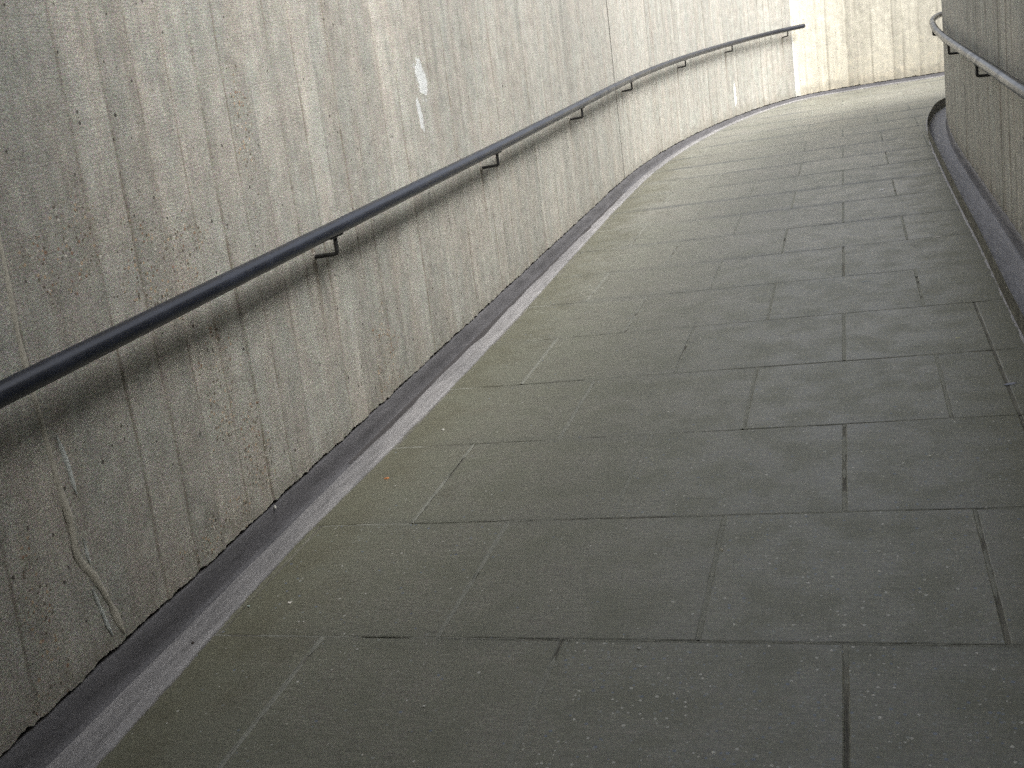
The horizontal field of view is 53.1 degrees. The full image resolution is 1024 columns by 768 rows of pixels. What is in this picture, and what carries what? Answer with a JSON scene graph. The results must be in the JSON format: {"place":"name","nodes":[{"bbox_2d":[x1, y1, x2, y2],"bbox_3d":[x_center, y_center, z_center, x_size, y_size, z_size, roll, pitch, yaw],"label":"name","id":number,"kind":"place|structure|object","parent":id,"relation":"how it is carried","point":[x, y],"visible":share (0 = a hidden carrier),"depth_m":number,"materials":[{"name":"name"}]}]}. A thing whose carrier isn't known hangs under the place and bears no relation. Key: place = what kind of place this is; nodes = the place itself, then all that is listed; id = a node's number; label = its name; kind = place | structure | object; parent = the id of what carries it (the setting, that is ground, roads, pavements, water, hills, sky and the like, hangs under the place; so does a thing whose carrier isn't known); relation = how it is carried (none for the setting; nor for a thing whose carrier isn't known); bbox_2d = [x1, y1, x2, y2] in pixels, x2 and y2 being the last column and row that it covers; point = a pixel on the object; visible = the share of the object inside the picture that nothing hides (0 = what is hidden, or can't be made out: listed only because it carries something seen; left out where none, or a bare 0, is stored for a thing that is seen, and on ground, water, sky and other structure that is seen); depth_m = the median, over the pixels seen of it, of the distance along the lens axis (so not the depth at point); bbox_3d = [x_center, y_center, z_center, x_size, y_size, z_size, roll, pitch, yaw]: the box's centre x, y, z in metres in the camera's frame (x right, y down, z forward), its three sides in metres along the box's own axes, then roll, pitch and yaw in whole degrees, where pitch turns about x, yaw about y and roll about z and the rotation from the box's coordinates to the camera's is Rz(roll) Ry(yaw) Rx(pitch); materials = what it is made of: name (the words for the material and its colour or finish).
{"place":"outdoors","nodes":[
{"label":"outdoors","id":0,"kind":"place"},
{"bbox_2d":[97,76,1023,767],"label":"paving","id":1,"kind":"structure","parent":0,"point":[869,566],"depth_m":2.84,"materials":[{"name":"grey stone"}]},
{"bbox_2d":[0,72,943,767],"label":"gutter","id":2,"kind":"object","parent":1,"relation":"on","point":[100,710],"visible":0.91,"depth_m":3.10,"materials":[{"name":"concrete"}]},
{"bbox_2d":[926,107,1023,342],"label":"gutter","id":3,"kind":"object","parent":1,"relation":"on","point":[1002,236],"visible":0.53,"depth_m":5.43,"materials":[{"name":"concrete"}]},
{"bbox_2d":[214,82,1023,767],"bbox_3d":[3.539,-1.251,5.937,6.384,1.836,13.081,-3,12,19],"label":"joint pointing","id":4,"kind":"object","parent":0,"point":[552,664],"visible":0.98,"depth_m":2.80,"materials":[{"name":"grey concrete"}]},
{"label":"ground","id":5,"kind":"structure","parent":0,"visible":0},
{"bbox_2d":[0,0,795,755],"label":"concrete wall","id":6,"kind":"structure","parent":5,"relation":"on","point":[154,152],"depth_m":3.14,"materials":[{"name":"grey concrete"}]},
{"bbox_2d":[0,24,804,408],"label":"handrail","id":7,"kind":"object","parent":6,"relation":"attached to","point":[16,386],"visible":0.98,"depth_m":3.03,"materials":[{"name":"grey metal"}]},
{"bbox_2d":[789,0,943,97],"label":"concrete wall","id":8,"kind":"structure","parent":5,"relation":"on","point":[837,44],"depth_m":12.51,"materials":[{"name":"beige concrete"}]},
{"bbox_2d":[941,0,1023,238],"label":"concrete wall","id":9,"kind":"structure","parent":5,"relation":"on","point":[985,117],"depth_m":5.36,"materials":[{"name":"grey concrete"}]},
{"bbox_2d":[929,11,1023,98],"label":"handrail","id":10,"kind":"object","parent":9,"relation":"attached to","point":[1006,79],"visible":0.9,"depth_m":5.08,"materials":[{"name":"grey metal"}]}
]}

